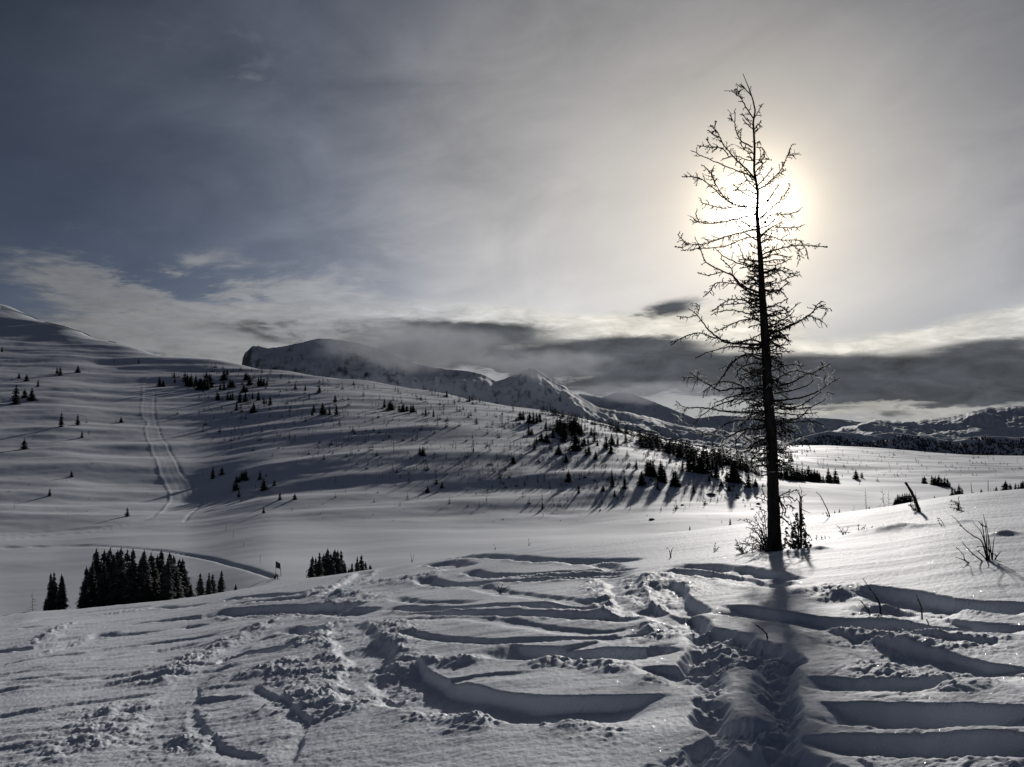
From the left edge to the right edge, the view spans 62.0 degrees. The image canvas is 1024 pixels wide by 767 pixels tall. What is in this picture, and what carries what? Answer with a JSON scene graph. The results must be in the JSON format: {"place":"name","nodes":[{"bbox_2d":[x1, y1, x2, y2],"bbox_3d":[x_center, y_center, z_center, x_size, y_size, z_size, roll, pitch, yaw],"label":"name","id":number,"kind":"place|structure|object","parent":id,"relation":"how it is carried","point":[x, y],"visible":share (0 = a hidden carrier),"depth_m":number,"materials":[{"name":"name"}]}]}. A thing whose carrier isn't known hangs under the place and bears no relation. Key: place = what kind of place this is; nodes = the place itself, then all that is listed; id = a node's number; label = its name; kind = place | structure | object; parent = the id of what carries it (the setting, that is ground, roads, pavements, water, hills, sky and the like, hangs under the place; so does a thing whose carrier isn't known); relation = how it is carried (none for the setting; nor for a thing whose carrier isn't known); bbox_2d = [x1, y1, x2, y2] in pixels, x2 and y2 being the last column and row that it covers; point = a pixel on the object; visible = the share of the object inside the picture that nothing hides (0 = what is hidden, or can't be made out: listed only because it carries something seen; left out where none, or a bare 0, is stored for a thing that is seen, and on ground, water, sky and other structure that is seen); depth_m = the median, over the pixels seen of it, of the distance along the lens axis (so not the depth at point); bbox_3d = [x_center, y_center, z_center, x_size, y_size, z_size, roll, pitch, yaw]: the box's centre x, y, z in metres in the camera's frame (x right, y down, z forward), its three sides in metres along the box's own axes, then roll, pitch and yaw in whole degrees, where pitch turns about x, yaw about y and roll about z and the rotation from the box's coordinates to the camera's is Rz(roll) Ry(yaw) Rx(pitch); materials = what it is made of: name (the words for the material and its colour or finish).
{"place":"outdoors","nodes":[
{"label":"outdoors","id":0,"kind":"place"},
{"bbox_2d":[0,489,1023,766],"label":"snow slope","id":1,"kind":"structure","parent":0,"point":[636,651],"depth_m":8.85,"materials":[{"name":"snow"}]},
{"bbox_2d":[43,598,49,610],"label":"fir tree","id":2,"kind":"object","parent":1,"relation":"on","point":[45,606],"visible":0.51,"depth_m":46.42,"materials":[{"name":"black plant"}]},
{"bbox_2d":[47,573,56,608],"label":"fir tree","id":3,"kind":"object","parent":1,"relation":"on","point":[54,578],"visible":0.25,"depth_m":50.37,"materials":[{"name":"black plant"}]},
{"bbox_2d":[46,573,58,610],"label":"fir tree","id":4,"kind":"object","parent":1,"relation":"on","point":[51,598],"visible":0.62,"depth_m":47.22,"materials":[{"name":"black plant"}]},
{"bbox_2d":[55,574,65,609],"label":"fir tree","id":5,"kind":"object","parent":1,"relation":"on","point":[58,594],"visible":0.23,"depth_m":49.78,"materials":[{"name":"black plant"}]},
{"bbox_2d":[57,577,70,609],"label":"fir tree","id":6,"kind":"object","parent":1,"relation":"on","point":[63,599],"visible":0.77,"depth_m":47.51,"materials":[{"name":"black plant"}]},
{"bbox_2d":[76,566,87,603],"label":"fir tree","id":7,"kind":"object","parent":1,"relation":"on","point":[85,575],"visible":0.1,"depth_m":50.98,"materials":[{"name":"black plant"}]},
{"bbox_2d":[75,580,93,608],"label":"fir tree","id":8,"kind":"object","parent":1,"relation":"on","point":[84,602],"visible":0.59,"depth_m":45.82,"materials":[{"name":"black plant"}]},
{"bbox_2d":[80,548,102,592],"bbox_3d":[-24.334,12.215,49.706,2.728,5.232,2.610,1,-3,-16],"label":"fir tree","id":9,"kind":"object","parent":1,"relation":"on","point":[97,565],"visible":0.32,"depth_m":49.75,"materials":[{"name":"black plant"}]},
{"bbox_2d":[86,563,98,605],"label":"fir tree","id":10,"kind":"object","parent":1,"relation":"on","point":[92,583],"visible":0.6,"depth_m":46.46,"materials":[{"name":"black plant"}]},
{"bbox_2d":[93,561,108,606],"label":"fir tree","id":11,"kind":"object","parent":1,"relation":"on","point":[103,577],"visible":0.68,"depth_m":46.24,"materials":[{"name":"black plant"}]},
{"bbox_2d":[100,549,106,564],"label":"fir tree","id":12,"kind":"object","parent":1,"relation":"on","point":[103,557],"visible":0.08,"depth_m":51.09,"materials":[{"name":"black plant"}]},
{"bbox_2d":[94,554,116,606],"bbox_3d":[-21.715,11.281,46.569,2.776,4.071,2.856,1,-3,-14],"label":"fir tree","id":13,"kind":"object","parent":1,"relation":"on","point":[110,573],"visible":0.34,"depth_m":46.09,"materials":[{"name":"black plant"}]},
{"bbox_2d":[105,552,110,575],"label":"fir tree","id":14,"kind":"object","parent":1,"relation":"on","point":[107,560],"visible":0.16,"depth_m":50.54,"materials":[{"name":"black plant"}]},
{"bbox_2d":[101,547,141,605],"bbox_3d":[-20.927,10.792,45.704,2.059,4.127,2.152,2,-3,-31],"label":"fir tree","id":15,"kind":"object","parent":1,"relation":"on","point":[118,580],"visible":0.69,"depth_m":45.41,"materials":[{"name":"black plant"}]},
{"bbox_2d":[111,560,141,604],"bbox_3d":[-20.445,11.108,45.558,2.021,3.335,2.083,-1,-3,23],"label":"fir tree","id":16,"kind":"object","parent":1,"relation":"on","point":[130,594],"visible":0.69,"depth_m":45.33,"materials":[{"name":"black plant"}]},
{"bbox_2d":[124,549,131,569],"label":"fir tree","id":17,"kind":"object","parent":1,"relation":"on","point":[127,557],"visible":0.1,"depth_m":52.01,"materials":[{"name":"black plant"}]},
{"bbox_2d":[128,549,139,580],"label":"fir tree","id":18,"kind":"object","parent":1,"relation":"on","point":[134,564],"visible":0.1,"depth_m":50.00,"materials":[{"name":"black plant"}]},
{"bbox_2d":[133,550,160,602],"bbox_3d":[-20.145,11.128,46.217,2.858,4.190,2.940,-1,-3,17],"label":"fir tree","id":19,"kind":"object","parent":1,"relation":"on","point":[145,582],"visible":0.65,"depth_m":46.13,"materials":[{"name":"black plant"}]},
{"bbox_2d":[148,553,161,586],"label":"fir tree","id":20,"kind":"object","parent":1,"relation":"on","point":[150,559],"visible":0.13,"depth_m":48.79,"materials":[{"name":"black plant"}]},
{"bbox_2d":[150,557,160,598],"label":"fir tree","id":21,"kind":"object","parent":1,"relation":"on","point":[154,573],"visible":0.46,"depth_m":47.09,"materials":[{"name":"black plant"}]},
{"bbox_2d":[155,554,162,597],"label":"fir tree","id":22,"kind":"object","parent":1,"relation":"on","point":[157,561],"visible":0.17,"depth_m":49.18,"materials":[{"name":"black plant"}]},
{"bbox_2d":[158,550,165,584],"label":"fir tree","id":23,"kind":"object","parent":1,"relation":"on","point":[162,559],"visible":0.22,"depth_m":49.40,"materials":[{"name":"black plant"}]},
{"bbox_2d":[157,557,175,600],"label":"fir tree","id":24,"kind":"object","parent":1,"relation":"on","point":[166,588],"visible":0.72,"depth_m":45.51,"materials":[{"name":"black plant"}]},
{"bbox_2d":[155,552,185,600],"bbox_3d":[-18.774,11.386,46.977,2.941,4.192,2.859,0,-3,1],"label":"fir tree","id":25,"kind":"object","parent":1,"relation":"on","point":[173,569],"visible":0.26,"depth_m":46.90,"materials":[{"name":"black plant"}]},
{"bbox_2d":[173,570,181,598],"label":"fir tree","id":26,"kind":"object","parent":1,"relation":"on","point":[177,584],"visible":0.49,"depth_m":46.83,"materials":[{"name":"black plant"}]},
{"bbox_2d":[172,555,184,597],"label":"fir tree","id":27,"kind":"object","parent":1,"relation":"on","point":[174,561],"visible":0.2,"depth_m":47.54,"materials":[{"name":"black plant"}]},
{"bbox_2d":[178,558,195,596],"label":"fir tree","id":28,"kind":"object","parent":1,"relation":"on","point":[182,563],"visible":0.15,"depth_m":50.82,"materials":[{"name":"black plant"}]},
{"bbox_2d":[180,565,194,597],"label":"fir tree","id":29,"kind":"object","parent":1,"relation":"on","point":[186,583],"visible":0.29,"depth_m":49.65,"materials":[{"name":"black plant"}]},
{"bbox_2d":[187,585,193,597],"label":"fir tree","id":30,"kind":"object","parent":1,"relation":"on","point":[190,593],"visible":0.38,"depth_m":45.91,"materials":[{"name":"black plant"}]},
{"bbox_2d":[195,573,206,595],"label":"fir tree","id":31,"kind":"object","parent":1,"relation":"on","point":[200,590],"visible":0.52,"depth_m":44.44,"materials":[{"name":"black plant"}]},
{"bbox_2d":[204,573,212,594],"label":"fir tree","id":32,"kind":"object","parent":1,"relation":"on","point":[208,584],"visible":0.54,"depth_m":45.46,"materials":[{"name":"black plant"}]},
{"bbox_2d":[207,574,219,593],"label":"fir tree","id":33,"kind":"object","parent":1,"relation":"on","point":[213,582],"visible":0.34,"depth_m":46.46,"materials":[{"name":"black plant"}]},
{"bbox_2d":[216,571,225,592],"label":"fir tree","id":34,"kind":"object","parent":1,"relation":"on","point":[220,587],"visible":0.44,"depth_m":47.41,"materials":[{"name":"black plant"}]},
{"bbox_2d":[306,560,315,577],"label":"fir tree","id":35,"kind":"object","parent":1,"relation":"on","point":[311,574],"visible":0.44,"depth_m":43.53,"materials":[{"name":"black plant"}]},
{"bbox_2d":[314,557,320,576],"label":"fir tree","id":36,"kind":"object","parent":1,"relation":"on","point":[316,571],"visible":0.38,"depth_m":44.23,"materials":[{"name":"black plant"}]},
{"bbox_2d":[317,552,323,575],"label":"fir tree","id":37,"kind":"object","parent":1,"relation":"on","point":[320,564],"visible":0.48,"depth_m":44.55,"materials":[{"name":"black plant"}]},
{"bbox_2d":[321,552,328,575],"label":"fir tree","id":38,"kind":"object","parent":1,"relation":"on","point":[325,562],"visible":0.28,"depth_m":46.92,"materials":[{"name":"black plant"}]},
{"bbox_2d":[325,554,336,575],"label":"fir tree","id":39,"kind":"object","parent":1,"relation":"on","point":[331,568],"visible":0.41,"depth_m":44.29,"materials":[{"name":"black plant"}]},
{"bbox_2d":[334,550,342,573],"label":"fir tree","id":40,"kind":"object","parent":1,"relation":"on","point":[338,567],"visible":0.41,"depth_m":44.93,"materials":[{"name":"black plant"}]},
{"bbox_2d":[339,551,346,569],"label":"fir tree","id":41,"kind":"object","parent":1,"relation":"on","point":[341,559],"visible":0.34,"depth_m":45.35,"materials":[{"name":"black plant"}]},
{"bbox_2d":[354,557,360,571],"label":"fir tree","id":42,"kind":"object","parent":1,"relation":"on","point":[357,566],"visible":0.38,"depth_m":41.57,"materials":[{"name":"black plant"}]},
{"bbox_2d":[359,554,365,570],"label":"fir tree","id":43,"kind":"object","parent":1,"relation":"on","point":[361,562],"visible":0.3,"depth_m":42.56,"materials":[{"name":"black plant"}]},
{"bbox_2d":[734,511,767,552],"bbox_3d":[4.425,2.751,15.811,0.871,0.982,0.520,1,-3,-14],"label":"thorny bush","id":44,"kind":"object","parent":1,"relation":"on","point":[762,545],"visible":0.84,"depth_m":15.81,"materials":[{"name":"grey plant"}]},
{"bbox_2d":[670,74,839,551],"bbox_3d":[4.378,-1.228,15.569,3.091,8.971,2.279,0,-3,0],"label":"larch tree","id":45,"kind":"object","parent":1,"relation":"on","point":[769,452],"visible":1,"depth_m":15.41,"materials":[{"name":"black plant"}]},
{"bbox_2d":[781,490,811,548],"bbox_3d":[5.036,2.424,15.098,0.620,1.199,0.449,1,-3,-21],"label":"young spruce","id":46,"kind":"object","parent":1,"relation":"on","point":[798,543],"visible":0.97,"depth_m":15.08,"materials":[{"name":"black plant"}]},
{"bbox_2d":[863,579,881,614],"bbox_3d":[3.738,2.239,8.842,0.187,0.432,0.029,-1,-3,10],"label":"stick","id":47,"kind":"object","parent":1,"relation":"on","point":[876,598],"visible":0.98,"depth_m":8.82,"materials":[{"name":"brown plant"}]},
{"bbox_2d":[908,496,916,511],"bbox_3d":[9.982,3.017,21.190,0.323,0.416,0.250,1,-3,-13],"label":"twiggy bush","id":48,"kind":"object","parent":1,"relation":"on","point":[913,507],"visible":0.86,"depth_m":21.19,"materials":[{"name":"black plant"}]},
{"bbox_2d":[905,482,920,512],"bbox_3d":[9.827,2.808,20.887,0.421,0.788,0.097,1,-3,-11],"label":"dead snag","id":49,"kind":"object","parent":1,"relation":"on","point":[914,498],"visible":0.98,"depth_m":20.87,"materials":[{"name":"wood"}]},
{"bbox_2d":[948,497,961,510],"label":"flagged sapling","id":50,"kind":"object","parent":1,"relation":"on","point":[957,504],"visible":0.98,"depth_m":19.70,"materials":[{"name":"grey plant"}]},
{"bbox_2d":[951,514,999,562],"bbox_3d":[5.859,2.021,10.784,0.657,0.725,0.295,0,-3,0],"label":"bare shrub","id":51,"kind":"object","parent":1,"relation":"on","point":[986,550],"visible":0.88,"depth_m":10.76,"materials":[{"name":"black plant"}]},
{"bbox_2d":[0,304,1023,614],"bbox_3d":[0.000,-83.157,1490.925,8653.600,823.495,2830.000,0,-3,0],"label":"snow hillside","id":52,"kind":"structure","parent":0,"point":[150,460],"depth_m":527.61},
{"bbox_2d":[9,384,21,404],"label":"fir tree","id":53,"kind":"object","parent":52,"relation":"on","point":[15,401],"visible":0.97,"depth_m":921.11,"materials":[{"name":"black plant"}]},
{"bbox_2d":[20,438,28,449],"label":"fir tree","id":54,"kind":"object","parent":52,"relation":"on","point":[24,446],"visible":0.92,"depth_m":649.38,"materials":[{"name":"black plant"}]},
{"bbox_2d":[26,388,37,400],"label":"fir tree","id":55,"kind":"object","parent":52,"relation":"on","point":[32,396],"visible":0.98,"depth_m":954.61,"materials":[{"name":"black plant"}]},
{"bbox_2d":[59,411,64,426],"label":"fir tree","id":56,"kind":"object","parent":52,"relation":"on","point":[61,421],"visible":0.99,"depth_m":756.12,"materials":[{"name":"black plant"}]},
{"bbox_2d":[187,373,193,386],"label":"fir tree","id":57,"kind":"object","parent":52,"relation":"on","point":[190,383],"visible":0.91,"depth_m":1166.43,"materials":[{"name":"black plant"}]},
{"bbox_2d":[219,370,228,379],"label":"fir tree","id":58,"kind":"object","parent":52,"relation":"on","point":[223,375],"visible":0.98,"depth_m":1220.23,"materials":[{"name":"black plant"}]},
{"bbox_2d":[248,402,258,412],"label":"fir tree","id":59,"kind":"object","parent":52,"relation":"on","point":[253,409],"visible":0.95,"depth_m":866.38,"materials":[{"name":"black plant"}]},
{"bbox_2d":[258,478,268,490],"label":"fir tree","id":60,"kind":"object","parent":52,"relation":"on","point":[263,487],"visible":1,"depth_m":488.69,"materials":[{"name":"black plant"}]},
{"bbox_2d":[316,403,326,414],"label":"fir tree","id":61,"kind":"object","parent":52,"relation":"on","point":[323,412],"visible":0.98,"depth_m":803.71,"materials":[{"name":"black plant"}]},
{"bbox_2d":[9,360,721,521],"bbox_3d":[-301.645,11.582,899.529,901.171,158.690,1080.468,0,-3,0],"label":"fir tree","id":62,"kind":"object","parent":52,"relation":"on","point":[342,486],"visible":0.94,"depth_m":526.96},
{"bbox_2d":[11,364,1021,515],"bbox_3d":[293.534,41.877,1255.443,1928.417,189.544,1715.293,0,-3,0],"label":"fir forest","id":63,"kind":"object","parent":52,"relation":"on","point":[684,448],"visible":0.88,"depth_m":647.43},
{"bbox_2d":[338,394,713,510],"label":"trees","id":64,"kind":"object","parent":52,"relation":"on","point":[436,481],"visible":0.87,"depth_m":520.95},
{"bbox_2d":[524,412,534,422],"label":"fir tree","id":65,"kind":"object","parent":52,"relation":"on","point":[529,419],"visible":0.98,"depth_m":732.89,"materials":[{"name":"black plant"}]},
{"bbox_2d":[542,432,550,442],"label":"fir tree","id":66,"kind":"object","parent":52,"relation":"on","point":[546,438],"visible":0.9,"depth_m":616.17,"materials":[{"name":"black plant"}]},
{"bbox_2d":[554,444,562,454],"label":"fir tree","id":67,"kind":"object","parent":52,"relation":"on","point":[558,451],"visible":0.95,"depth_m":563.51,"materials":[{"name":"black plant"}]},
{"bbox_2d":[558,420,570,440],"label":"fir tree","id":68,"kind":"object","parent":52,"relation":"on","point":[565,426],"visible":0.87,"depth_m":634.46,"materials":[{"name":"black plant"}]},
{"bbox_2d":[563,470,573,482],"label":"fir tree","id":69,"kind":"object","parent":52,"relation":"on","point":[568,478],"visible":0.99,"depth_m":477.28,"materials":[{"name":"black plant"}]},
{"bbox_2d":[568,416,577,430],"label":"fir tree","id":70,"kind":"object","parent":52,"relation":"on","point":[573,421],"visible":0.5,"depth_m":684.19,"materials":[{"name":"black plant"}]},
{"bbox_2d":[569,420,577,434],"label":"fir tree","id":71,"kind":"object","parent":52,"relation":"on","point":[572,428],"visible":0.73,"depth_m":674.23,"materials":[{"name":"black plant"}]},
{"bbox_2d":[567,431,583,451],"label":"fir tree","id":72,"kind":"object","parent":52,"relation":"on","point":[575,446],"visible":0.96,"depth_m":578.80,"materials":[{"name":"black plant"}]},
{"bbox_2d":[603,434,609,448],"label":"fir tree","id":73,"kind":"object","parent":52,"relation":"on","point":[605,446],"visible":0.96,"depth_m":589.91,"materials":[{"name":"black plant"}]},
{"bbox_2d":[608,472,614,486],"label":"fir tree","id":74,"kind":"object","parent":52,"relation":"on","point":[612,480],"visible":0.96,"depth_m":464.49,"materials":[{"name":"black plant"}]},
{"bbox_2d":[608,433,615,444],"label":"fir tree","id":75,"kind":"object","parent":52,"relation":"on","point":[610,441],"visible":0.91,"depth_m":628.31,"materials":[{"name":"black plant"}]},
{"bbox_2d":[620,476,627,488],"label":"fir tree","id":76,"kind":"object","parent":52,"relation":"on","point":[624,483],"visible":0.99,"depth_m":456.94,"materials":[{"name":"black plant"}]},
{"bbox_2d":[635,470,647,485],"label":"fir tree","id":77,"kind":"object","parent":52,"relation":"on","point":[641,477],"visible":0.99,"depth_m":465.16,"materials":[{"name":"black plant"}]},
{"bbox_2d":[643,460,650,476],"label":"fir tree","id":78,"kind":"object","parent":52,"relation":"on","point":[646,474],"visible":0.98,"depth_m":490.05,"materials":[{"name":"black plant"}]},
{"bbox_2d":[645,459,656,476],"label":"fir tree","id":79,"kind":"object","parent":52,"relation":"on","point":[651,469],"visible":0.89,"depth_m":490.50,"materials":[{"name":"black plant"}]},
{"bbox_2d":[655,460,668,480],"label":"fir tree","id":80,"kind":"object","parent":52,"relation":"on","point":[657,471],"visible":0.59,"depth_m":481.42,"materials":[{"name":"black plant"}]},
{"bbox_2d":[658,462,666,482],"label":"fir tree","id":81,"kind":"object","parent":52,"relation":"on","point":[661,478],"visible":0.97,"depth_m":474.99,"materials":[{"name":"black plant"}]},
{"bbox_2d":[668,471,682,486],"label":"fir tree","id":82,"kind":"object","parent":52,"relation":"on","point":[674,482],"visible":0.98,"depth_m":462.49,"materials":[{"name":"black plant"}]},
{"bbox_2d":[685,455,690,471],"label":"fir tree","id":83,"kind":"object","parent":52,"relation":"on","point":[687,463],"visible":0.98,"depth_m":512.73,"materials":[{"name":"black plant"}]},
{"bbox_2d":[689,453,697,472],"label":"fir tree","id":84,"kind":"object","parent":52,"relation":"on","point":[693,467],"visible":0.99,"depth_m":511.68,"materials":[{"name":"black plant"}]},
{"bbox_2d":[695,454,702,473],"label":"fir tree","id":85,"kind":"object","parent":52,"relation":"on","point":[698,461],"visible":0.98,"depth_m":510.26,"materials":[{"name":"black plant"}]},
{"bbox_2d":[695,455,708,473],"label":"fir tree","id":86,"kind":"object","parent":52,"relation":"on","point":[703,470],"visible":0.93,"depth_m":509.25,"materials":[{"name":"black plant"}]},
{"bbox_2d":[704,450,712,473],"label":"fir tree","id":87,"kind":"object","parent":52,"relation":"on","point":[707,463],"visible":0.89,"depth_m":512.66,"materials":[{"name":"black plant"}]},
{"bbox_2d":[724,463,742,481],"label":"fir tree","id":88,"kind":"object","parent":52,"relation":"on","point":[728,479],"visible":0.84,"depth_m":485.46,"materials":[{"name":"black plant"}]},
{"bbox_2d":[729,457,742,482],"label":"fir tree","id":89,"kind":"object","parent":52,"relation":"on","point":[734,466],"visible":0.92,"depth_m":482.87,"materials":[{"name":"black plant"}]},
{"bbox_2d":[742,474,753,488],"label":"fir tree","id":90,"kind":"object","parent":52,"relation":"on","point":[748,483],"visible":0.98,"depth_m":474.96,"materials":[{"name":"black plant"}]},
{"bbox_2d":[783,466,793,480],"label":"fir tree","id":91,"kind":"object","parent":52,"relation":"on","point":[787,477],"visible":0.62,"depth_m":553.11,"materials":[{"name":"black plant"}]},
{"bbox_2d":[805,466,814,481],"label":"fir tree","id":92,"kind":"object","parent":52,"relation":"on","point":[808,470],"visible":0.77,"depth_m":654.16,"materials":[{"name":"black plant"}]},
{"bbox_2d":[825,469,833,482],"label":"fir tree","id":93,"kind":"object","parent":52,"relation":"on","point":[827,479],"visible":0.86,"depth_m":668.58,"materials":[{"name":"black plant"}]},
{"bbox_2d":[833,469,839,482],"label":"fir tree","id":94,"kind":"object","parent":52,"relation":"on","point":[835,479],"visible":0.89,"depth_m":676.11,"materials":[{"name":"black plant"}]},
{"bbox_2d":[933,476,940,485],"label":"fir tree","id":95,"kind":"object","parent":52,"relation":"on","point":[938,481],"visible":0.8,"depth_m":565.51,"materials":[{"name":"black plant"}]},
{"bbox_2d":[999,480,1009,490],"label":"fir tree","id":96,"kind":"object","parent":52,"relation":"on","point":[1005,486],"visible":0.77,"depth_m":516.07,"materials":[{"name":"black plant"}]},
{"bbox_2d":[0,0,1023,421],"label":"sky","id":97,"kind":"structure","parent":0,"point":[497,190],"materials":[{"name":"grey"}]},
{"bbox_2d":[242,338,787,455],"bbox_3d":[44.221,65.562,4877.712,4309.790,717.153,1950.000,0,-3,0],"label":"mountain massif","id":98,"kind":"structure","parent":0,"point":[530,388],"depth_m":4995.87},
{"bbox_2d":[578,392,863,442],"bbox_3d":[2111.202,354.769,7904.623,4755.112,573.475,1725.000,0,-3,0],"label":"mountain ridge","id":99,"kind":"structure","parent":0,"point":[628,402],"depth_m":8026.29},
{"bbox_2d":[783,431,1023,455],"bbox_3d":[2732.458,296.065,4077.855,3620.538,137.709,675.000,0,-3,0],"label":"foothill","id":100,"kind":"structure","parent":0,"point":[889,436],"depth_m":4105.15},
{"bbox_2d":[738,434,1023,456],"bbox_3d":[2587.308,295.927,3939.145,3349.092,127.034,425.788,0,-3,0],"label":"valley forest","id":101,"kind":"object","parent":100,"relation":"on","point":[946,447],"visible":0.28,"depth_m":4019.70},
{"bbox_2d":[834,405,1023,438],"bbox_3d":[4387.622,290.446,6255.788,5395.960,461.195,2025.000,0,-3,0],"label":"mountain","id":102,"kind":"structure","parent":0,"point":[1000,421],"depth_m":6182.66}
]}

